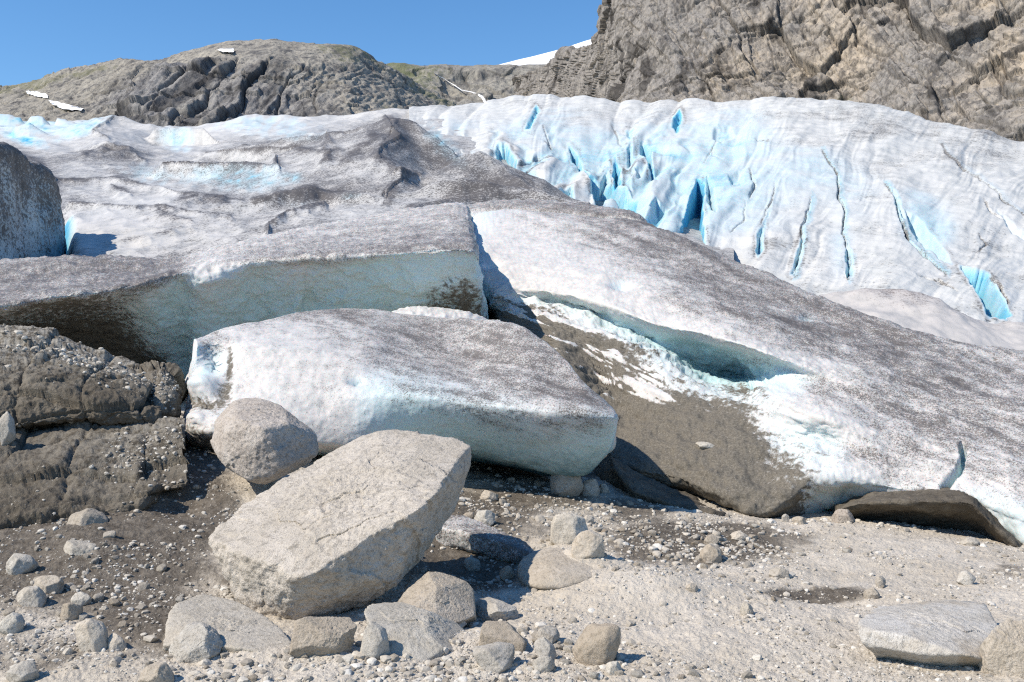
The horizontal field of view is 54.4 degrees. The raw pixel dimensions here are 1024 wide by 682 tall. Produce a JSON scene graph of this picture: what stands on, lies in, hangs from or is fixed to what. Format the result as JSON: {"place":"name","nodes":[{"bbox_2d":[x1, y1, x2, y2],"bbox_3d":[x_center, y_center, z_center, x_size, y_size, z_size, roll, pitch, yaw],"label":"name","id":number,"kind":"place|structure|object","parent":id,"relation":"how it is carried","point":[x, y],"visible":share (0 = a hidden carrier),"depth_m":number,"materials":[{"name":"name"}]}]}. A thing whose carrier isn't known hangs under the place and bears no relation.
{"place":"outdoors","nodes":[
{"label":"outdoors","id":0,"kind":"place"},
{"bbox_2d":[0,142,66,259],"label":"glacier","id":1,"kind":"object","parent":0,"point":[32,222],"visible":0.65,"depth_m":28.45,"materials":[{"name":"ice"}]},
{"bbox_2d":[0,39,462,126],"bbox_3d":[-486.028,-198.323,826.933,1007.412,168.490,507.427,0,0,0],"label":"mountain","id":2,"kind":"structure","parent":0,"point":[212,83],"depth_m":707.26,"materials":[{"name":"stone"}]},
{"bbox_2d":[26,91,47,97],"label":"snow patch","id":3,"kind":"object","parent":2,"relation":"on","point":[39,94],"visible":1,"depth_m":784.92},
{"bbox_2d":[49,100,82,109],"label":"snow patch","id":4,"kind":"object","parent":2,"relation":"on","point":[63,105],"visible":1,"depth_m":699.67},
{"bbox_2d":[218,48,233,51],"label":"snow patch","id":5,"kind":"object","parent":2,"relation":"on","point":[227,50],"visible":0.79,"depth_m":744.33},
{"bbox_2d":[0,0,601,85],"label":"sky","id":6,"kind":"structure","parent":0,"point":[39,38],"materials":[{"name":"blue"}]},
{"bbox_2d":[0,106,733,319],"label":"glacier","id":7,"kind":"object","parent":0,"point":[128,186],"visible":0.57,"depth_m":49.55,"materials":[{"name":"ice"}]},
{"bbox_2d":[467,199,646,222],"bbox_3d":[0.951,-3.170,28.790,7.098,2.072,3.266,0,0,25],"label":"ice shelf","id":8,"kind":"object","parent":7,"relation":"on","point":[574,208],"visible":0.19,"depth_m":27.52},
{"bbox_2d":[386,62,545,103],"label":"hill","id":9,"kind":"structure","parent":0,"point":[488,82],"depth_m":1205.13,"materials":[{"name":"stone"}]},
{"bbox_2d":[424,65,485,102],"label":"waterfall","id":10,"kind":"structure","parent":9,"relation":"on","point":[483,98],"depth_m":1161.20,"materials":[{"name":"liquid"}]},
{"bbox_2d":[0,399,1023,681],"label":"ground","id":11,"kind":"structure","parent":0,"point":[694,643],"depth_m":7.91,"materials":[{"name":"gravel"}]},
{"bbox_2d":[3,608,14,615],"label":"stone","id":12,"kind":"object","parent":11,"relation":"on","point":[8,611],"visible":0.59,"depth_m":7.00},
{"bbox_2d":[0,612,24,634],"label":"stone","id":13,"kind":"object","parent":11,"relation":"on","point":[13,622],"visible":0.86,"depth_m":6.68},
{"bbox_2d":[6,553,37,574],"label":"stone","id":14,"kind":"object","parent":11,"relation":"on","point":[18,563],"visible":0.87,"depth_m":7.88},
{"bbox_2d":[6,660,39,681],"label":"stone","id":15,"kind":"object","parent":11,"relation":"on","point":[25,671],"visible":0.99,"depth_m":5.84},
{"bbox_2d":[16,585,46,607],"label":"stone","id":16,"kind":"object","parent":11,"relation":"on","point":[32,596],"visible":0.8,"depth_m":7.20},
{"bbox_2d":[31,644,39,649],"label":"stone","id":17,"kind":"object","parent":11,"relation":"on","point":[35,646],"visible":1,"depth_m":6.45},
{"bbox_2d":[33,575,63,593],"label":"stone","id":18,"kind":"object","parent":11,"relation":"on","point":[46,584],"visible":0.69,"depth_m":7.50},
{"bbox_2d":[64,582,73,587],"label":"stone","id":19,"kind":"object","parent":11,"relation":"on","point":[67,585],"visible":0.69,"depth_m":7.60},
{"bbox_2d":[60,602,82,620],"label":"stone","id":20,"kind":"object","parent":11,"relation":"on","point":[71,611],"visible":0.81,"depth_m":6.93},
{"bbox_2d":[69,585,78,590],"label":"stone","id":21,"kind":"object","parent":11,"relation":"on","point":[73,587],"visible":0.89,"depth_m":7.54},
{"bbox_2d":[63,540,95,554],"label":"stone","id":22,"kind":"object","parent":11,"relation":"on","point":[75,547],"visible":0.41,"depth_m":8.21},
{"bbox_2d":[71,591,91,605],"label":"stone","id":23,"kind":"object","parent":11,"relation":"on","point":[81,598],"visible":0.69,"depth_m":7.22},
{"bbox_2d":[78,612,88,619],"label":"stone","id":24,"kind":"object","parent":11,"relation":"on","point":[83,615],"visible":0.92,"depth_m":6.95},
{"bbox_2d":[81,584,90,589],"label":"stone","id":25,"kind":"object","parent":11,"relation":"on","point":[86,586],"visible":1,"depth_m":7.54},
{"bbox_2d":[66,508,107,525],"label":"stone","id":26,"kind":"object","parent":11,"relation":"on","point":[87,516],"visible":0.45,"depth_m":8.86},
{"bbox_2d":[75,618,107,651],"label":"stone","id":27,"kind":"object","parent":11,"relation":"on","point":[91,634],"visible":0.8,"depth_m":6.33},
{"bbox_2d":[0,417,188,528],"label":"mud block","id":28,"kind":"structure","parent":11,"relation":"on","point":[67,454],"depth_m":9.75,"materials":[{"name":"soil"}]},
{"bbox_2d":[0,411,15,445],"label":"stone","id":29,"kind":"object","parent":28,"relation":"on","point":[7,430],"visible":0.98,"depth_m":10.21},
{"bbox_2d":[0,325,161,429],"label":"mud block","id":30,"kind":"structure","parent":28,"relation":"on","point":[31,396],"depth_m":10.97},
{"bbox_2d":[0,324,153,426],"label":"gravel","id":31,"kind":"structure","parent":30,"relation":"on","point":[62,351],"depth_m":11.72,"materials":[{"name":"gravel"}]},
{"bbox_2d":[7,416,187,522],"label":"gravel","id":32,"kind":"structure","parent":28,"relation":"on","point":[141,449],"depth_m":10.02,"materials":[{"name":"gravel"}]},
{"bbox_2d":[91,557,99,563],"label":"stone","id":33,"kind":"object","parent":11,"relation":"on","point":[95,560],"visible":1,"depth_m":8.06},
{"bbox_2d":[92,593,103,601],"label":"stone","id":34,"kind":"object","parent":11,"relation":"on","point":[97,597],"visible":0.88,"depth_m":7.29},
{"bbox_2d":[103,530,115,537],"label":"stone","id":35,"kind":"object","parent":11,"relation":"on","point":[111,534],"visible":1,"depth_m":8.56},
{"bbox_2d":[108,598,119,605],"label":"stone","id":36,"kind":"object","parent":11,"relation":"on","point":[113,601],"visible":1,"depth_m":7.23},
{"bbox_2d":[107,633,126,650],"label":"stone","id":37,"kind":"object","parent":11,"relation":"on","point":[115,641],"visible":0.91,"depth_m":6.37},
{"bbox_2d":[118,620,127,627],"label":"stone","id":38,"kind":"object","parent":11,"relation":"on","point":[122,624],"visible":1,"depth_m":6.74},
{"bbox_2d":[138,582,149,590],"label":"stone","id":39,"kind":"object","parent":11,"relation":"on","point":[143,585],"visible":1,"depth_m":7.52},
{"bbox_2d":[138,661,173,681],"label":"stone","id":40,"kind":"object","parent":11,"relation":"on","point":[159,671],"visible":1,"depth_m":5.74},
{"bbox_2d":[156,563,166,571],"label":"stone","id":41,"kind":"object","parent":11,"relation":"on","point":[161,567],"visible":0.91,"depth_m":8.03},
{"bbox_2d":[139,360,187,417],"bbox_3d":[-4.281,0.732,12.134,0.677,1.000,1.824,0,0,-21],"label":"mud lump","id":42,"kind":"object","parent":11,"relation":"on","point":[152,368],"visible":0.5,"depth_m":11.90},
{"bbox_2d":[142,361,181,410],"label":"gravel","id":43,"kind":"structure","parent":42,"relation":"on","point":[170,395],"depth_m":11.67,"materials":[{"name":"gravel"}]},
{"bbox_2d":[175,597,184,602],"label":"stone","id":44,"kind":"object","parent":11,"relation":"on","point":[179,599],"visible":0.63,"depth_m":7.29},
{"bbox_2d":[169,621,222,662],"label":"rock","id":45,"kind":"object","parent":11,"relation":"on","point":[195,641],"visible":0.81,"depth_m":6.14,"materials":[{"name":"stone"}]},
{"bbox_2d":[220,652,228,658],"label":"stone","id":46,"kind":"object","parent":11,"relation":"on","point":[224,654],"visible":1,"depth_m":6.14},
{"bbox_2d":[220,672,231,679],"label":"stone","id":47,"kind":"object","parent":11,"relation":"on","point":[225,675],"visible":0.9,"depth_m":5.83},
{"bbox_2d":[163,594,290,651],"bbox_3d":[-1.832,2.035,6.597,0.882,0.535,0.895,0,0,0],"label":"boulder","id":48,"kind":"object","parent":11,"relation":"on","point":[237,626],"visible":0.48,"depth_m":6.51,"materials":[{"name":"beige stone"}]},
{"bbox_2d":[0,202,487,378],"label":"ice ledge","id":49,"kind":"object","parent":11,"relation":"on","point":[142,310],"visible":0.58,"depth_m":16.40,"materials":[{"name":"ice"}]},
{"bbox_2d":[248,674,257,681],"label":"stone","id":50,"kind":"object","parent":11,"relation":"on","point":[253,677],"visible":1,"depth_m":5.76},
{"bbox_2d":[210,398,318,484],"bbox_3d":[-2.509,1.021,10.073,1.072,0.848,1.084,0,0,0],"label":"boulder","id":51,"kind":"object","parent":11,"relation":"on","point":[259,441],"visible":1,"depth_m":9.69,"materials":[{"name":"stone"}]},
{"bbox_2d":[282,654,292,660],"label":"stone","id":52,"kind":"object","parent":11,"relation":"on","point":[285,657],"visible":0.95,"depth_m":6.07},
{"bbox_2d":[289,616,356,657],"bbox_3d":[-1.166,1.877,6.207,0.396,0.337,0.317,0,0,2],"label":"rock","id":53,"kind":"object","parent":11,"relation":"on","point":[318,636],"visible":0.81,"depth_m":6.11,"materials":[{"name":"stone"}]},
{"bbox_2d":[208,429,471,619],"bbox_3d":[-1.191,1.407,7.883,1.709,1.231,2.148,0,0,45],"label":"boulder","id":54,"kind":"object","parent":11,"relation":"on","point":[360,521],"visible":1,"depth_m":7.37,"materials":[{"name":"stone"}]},
{"bbox_2d":[360,621,390,659],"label":"stone","id":55,"kind":"object","parent":11,"relation":"on","point":[375,643],"visible":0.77,"depth_m":6.10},
{"bbox_2d":[389,653,398,661],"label":"stone","id":56,"kind":"object","parent":11,"relation":"on","point":[394,657],"visible":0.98,"depth_m":6.08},
{"bbox_2d":[183,308,618,476],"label":"ice block","id":57,"kind":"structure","parent":11,"relation":"on","point":[508,394],"depth_m":11.74,"materials":[{"name":"ice"}]},
{"bbox_2d":[392,306,499,320],"bbox_3d":[-1.061,-0.246,15.660,1.776,0.622,1.259,0,0,0],"label":"ice hump","id":58,"kind":"object","parent":57,"relation":"on","point":[438,312],"visible":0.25,"depth_m":15.37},
{"bbox_2d":[364,602,466,662],"bbox_3d":[-0.600,2.041,6.522,0.755,0.539,0.829,0,0,0],"label":"rock","id":59,"kind":"object","parent":11,"relation":"on","point":[418,634],"visible":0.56,"depth_m":6.40,"materials":[{"name":"beige stone"}]},
{"bbox_2d":[398,572,476,625],"bbox_3d":[-0.548,1.931,7.093,0.595,0.505,0.714,0,0,0],"label":"rock","id":60,"kind":"object","parent":11,"relation":"on","point":[450,597],"visible":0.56,"depth_m":7.00,"materials":[{"name":"stone"}]},
{"bbox_2d":[464,512,473,518],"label":"stone","id":61,"kind":"object","parent":11,"relation":"on","point":[469,514],"visible":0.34,"depth_m":10.25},
{"bbox_2d":[464,557,480,570],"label":"stone","id":62,"kind":"object","parent":11,"relation":"on","point":[472,564],"visible":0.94,"depth_m":9.14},
{"bbox_2d":[474,510,494,525],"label":"stone","id":63,"kind":"object","parent":11,"relation":"on","point":[486,517],"visible":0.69,"depth_m":10.15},
{"bbox_2d":[436,515,533,563],"bbox_3d":[-0.302,1.934,9.634,1.500,0.415,0.558,0,0,32],"label":"ice remnant","id":64,"kind":"object","parent":11,"relation":"on","point":[464,532],"visible":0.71,"depth_m":9.38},
{"bbox_2d":[480,490,498,500],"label":"stone","id":65,"kind":"object","parent":11,"relation":"on","point":[488,495],"visible":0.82,"depth_m":11.33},
{"bbox_2d":[473,642,514,672],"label":"rock","id":66,"kind":"object","parent":11,"relation":"on","point":[497,657],"visible":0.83,"depth_m":5.97,"materials":[{"name":"stone"}]},
{"bbox_2d":[475,597,519,620],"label":"rock","id":67,"kind":"object","parent":11,"relation":"on","point":[489,609],"visible":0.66,"depth_m":7.21,"materials":[{"name":"stone"}]},
{"bbox_2d":[479,621,526,652],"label":"rock","id":68,"kind":"object","parent":11,"relation":"on","point":[498,631],"visible":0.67,"depth_m":6.34,"materials":[{"name":"beige stone"}]},
{"bbox_2d":[499,498,506,504],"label":"stone","id":69,"kind":"object","parent":11,"relation":"on","point":[502,501],"visible":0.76,"depth_m":11.24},
{"bbox_2d":[499,566,514,580],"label":"stone","id":70,"kind":"object","parent":11,"relation":"on","point":[507,572],"visible":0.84,"depth_m":8.33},
{"bbox_2d":[517,627,527,633],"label":"stone","id":71,"kind":"object","parent":11,"relation":"on","point":[520,629],"visible":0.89,"depth_m":6.68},
{"bbox_2d":[532,655,554,672],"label":"stone","id":72,"kind":"object","parent":11,"relation":"on","point":[542,664],"visible":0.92,"depth_m":5.95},
{"bbox_2d":[534,637,555,659],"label":"stone","id":73,"kind":"object","parent":11,"relation":"on","point":[543,646],"visible":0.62,"depth_m":6.17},
{"bbox_2d":[535,626,559,643],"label":"stone","id":74,"kind":"object","parent":11,"relation":"on","point":[551,634],"visible":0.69,"depth_m":6.48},
{"bbox_2d":[517,548,593,589],"bbox_3d":[0.375,1.966,8.165,0.665,0.392,0.792,0,0,0],"label":"rock","id":75,"kind":"object","parent":11,"relation":"on","point":[549,568],"visible":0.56,"depth_m":7.98,"materials":[{"name":"beige stone"}]},
{"bbox_2d":[560,658,570,664],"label":"stone","id":76,"kind":"object","parent":11,"relation":"on","point":[566,661],"visible":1,"depth_m":6.11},
{"bbox_2d":[550,475,583,496],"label":"stone","id":77,"kind":"object","parent":11,"relation":"on","point":[566,486],"visible":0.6,"depth_m":11.83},
{"bbox_2d":[563,645,571,652],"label":"stone","id":78,"kind":"object","parent":11,"relation":"on","point":[567,649],"visible":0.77,"depth_m":6.36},
{"bbox_2d":[564,639,572,644],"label":"stone","id":79,"kind":"object","parent":11,"relation":"on","point":[568,642],"visible":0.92,"depth_m":6.49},
{"bbox_2d":[550,513,587,544],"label":"rock","id":80,"kind":"object","parent":11,"relation":"on","point":[567,528],"visible":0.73,"depth_m":9.53,"materials":[{"name":"stone"}]},
{"bbox_2d":[569,617,577,622],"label":"stone","id":81,"kind":"object","parent":11,"relation":"on","point":[572,619],"visible":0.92,"depth_m":7.00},
{"bbox_2d":[578,675,585,680],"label":"stone","id":82,"kind":"object","parent":11,"relation":"on","point":[581,677],"visible":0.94,"depth_m":5.86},
{"bbox_2d":[571,530,604,558],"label":"stone","id":83,"kind":"object","parent":11,"relation":"on","point":[587,544],"visible":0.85,"depth_m":8.26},
{"bbox_2d":[584,515,593,523],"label":"stone","id":84,"kind":"object","parent":11,"relation":"on","point":[589,519],"visible":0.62,"depth_m":10.43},
{"bbox_2d":[582,478,599,496],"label":"stone","id":85,"kind":"object","parent":11,"relation":"on","point":[591,488],"visible":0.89,"depth_m":11.93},
{"bbox_2d":[588,672,599,678],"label":"stone","id":86,"kind":"object","parent":11,"relation":"on","point":[593,675],"visible":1,"depth_m":5.90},
{"bbox_2d":[572,623,620,665],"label":"rock","id":87,"kind":"object","parent":11,"relation":"on","point":[596,644],"visible":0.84,"depth_m":6.10,"materials":[{"name":"beige stone"}]},
{"bbox_2d":[599,483,608,492],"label":"stone","id":88,"kind":"object","parent":11,"relation":"on","point":[603,487],"visible":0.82,"depth_m":12.19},
{"bbox_2d":[605,661,621,675],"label":"stone","id":89,"kind":"object","parent":11,"relation":"on","point":[612,667],"visible":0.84,"depth_m":5.95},
{"bbox_2d":[615,670,623,675],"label":"stone","id":90,"kind":"object","parent":11,"relation":"on","point":[619,672],"visible":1,"depth_m":5.93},
{"bbox_2d":[631,669,644,677],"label":"stone","id":91,"kind":"object","parent":11,"relation":"on","point":[637,673],"visible":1,"depth_m":5.91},
{"bbox_2d":[648,530,656,535],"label":"stone","id":92,"kind":"object","parent":11,"relation":"on","point":[653,532],"visible":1,"depth_m":10.13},
{"bbox_2d":[593,455,725,515],"bbox_3d":[1.926,1.952,13.119,1.616,0.921,2.794,0,0,0],"label":"mud ledge","id":93,"kind":"object","parent":11,"relation":"on","point":[614,472],"visible":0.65,"depth_m":12.38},
{"bbox_2d":[665,554,673,559],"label":"stone","id":94,"kind":"object","parent":11,"relation":"on","point":[668,556],"visible":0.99,"depth_m":9.13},
{"bbox_2d":[677,674,684,678],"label":"stone","id":95,"kind":"object","parent":11,"relation":"on","point":[681,676],"visible":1,"depth_m":5.86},
{"bbox_2d":[686,583,697,591],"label":"stone","id":96,"kind":"object","parent":11,"relation":"on","point":[691,587],"visible":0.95,"depth_m":7.54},
{"bbox_2d":[688,669,699,676],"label":"stone","id":97,"kind":"object","parent":11,"relation":"on","point":[693,672],"visible":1,"depth_m":5.90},
{"bbox_2d":[693,534,700,539],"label":"stone","id":98,"kind":"object","parent":11,"relation":"on","point":[696,536],"visible":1,"depth_m":10.14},
{"bbox_2d":[700,563,707,568],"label":"stone","id":99,"kind":"object","parent":11,"relation":"on","point":[703,566],"visible":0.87,"depth_m":8.83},
{"bbox_2d":[700,544,721,562],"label":"stone","id":100,"kind":"object","parent":11,"relation":"on","point":[710,552],"visible":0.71,"depth_m":9.11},
{"bbox_2d":[704,534,718,543],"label":"stone","id":101,"kind":"object","parent":11,"relation":"on","point":[711,538],"visible":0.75,"depth_m":10.00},
{"bbox_2d":[731,530,747,540],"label":"stone","id":102,"kind":"object","parent":11,"relation":"on","point":[738,535],"visible":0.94,"depth_m":10.29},
{"bbox_2d":[740,602,752,615],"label":"stone","id":103,"kind":"object","parent":11,"relation":"on","point":[746,608],"visible":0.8,"depth_m":7.18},
{"bbox_2d":[471,209,1023,543],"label":"ice slope","id":104,"kind":"structure","parent":11,"relation":"on","point":[782,396],"depth_m":14.44,"materials":[{"name":"ice"}]},
{"bbox_2d":[695,442,714,448],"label":"stone","id":105,"kind":"object","parent":104,"relation":"on","point":[702,445],"visible":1,"depth_m":13.01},
{"bbox_2d":[769,566,789,578],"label":"stone","id":106,"kind":"object","parent":11,"relation":"on","point":[779,572],"visible":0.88,"depth_m":8.51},
{"bbox_2d":[782,514,788,521],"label":"stone","id":107,"kind":"object","parent":11,"relation":"on","point":[785,517],"visible":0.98,"depth_m":11.45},
{"bbox_2d":[792,516,805,524],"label":"stone","id":108,"kind":"object","parent":11,"relation":"on","point":[800,520],"visible":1,"depth_m":11.27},
{"bbox_2d":[831,509,853,522],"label":"stone","id":109,"kind":"object","parent":11,"relation":"on","point":[841,515],"visible":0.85,"depth_m":11.34,"materials":[{"name":"stone"}]},
{"bbox_2d":[863,587,879,598],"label":"stone","id":110,"kind":"object","parent":11,"relation":"on","point":[871,592],"visible":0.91,"depth_m":7.95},
{"bbox_2d":[875,575,885,587],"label":"stone","id":111,"kind":"object","parent":11,"relation":"on","point":[880,580],"visible":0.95,"depth_m":8.35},
{"bbox_2d":[857,600,997,667],"bbox_3d":[2.768,2.059,6.570,0.839,0.516,1.197,0,0,25],"label":"boulder","id":112,"kind":"object","parent":11,"relation":"on","point":[951,633],"visible":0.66,"depth_m":6.26,"materials":[{"name":"stone"}]},
{"bbox_2d":[833,487,1022,546],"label":"debris slab","id":113,"kind":"structure","parent":11,"relation":"on","point":[947,507],"depth_m":11.27,"materials":[{"name":"stone"}]},
{"bbox_2d":[956,571,975,585],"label":"stone","id":114,"kind":"object","parent":11,"relation":"on","point":[964,578],"visible":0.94,"depth_m":8.41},
{"bbox_2d":[960,537,979,545],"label":"stone","id":115,"kind":"object","parent":11,"relation":"on","point":[971,541],"visible":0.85,"depth_m":10.51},
{"bbox_2d":[978,618,1023,678],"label":"rock","id":116,"kind":"object","parent":11,"relation":"on","point":[1001,651],"visible":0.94,"depth_m":5.93,"materials":[{"name":"beige stone"}]},
{"bbox_2d":[499,39,591,64],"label":"snowfield","id":117,"kind":"structure","parent":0,"point":[544,58],"depth_m":1330.04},
{"bbox_2d":[409,94,1023,323],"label":"glacier","id":118,"kind":"object","parent":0,"point":[816,197],"visible":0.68,"depth_m":68.23,"materials":[{"name":"ice"}]},
{"bbox_2d":[512,0,1023,141],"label":"cliff","id":119,"kind":"structure","parent":0,"point":[958,62],"depth_m":318.80,"materials":[{"name":"stone"}]},
{"bbox_2d":[820,288,1023,349],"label":"glacier","id":120,"kind":"object","parent":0,"point":[918,311],"visible":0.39,"depth_m":28.34,"materials":[{"name":"ice"}]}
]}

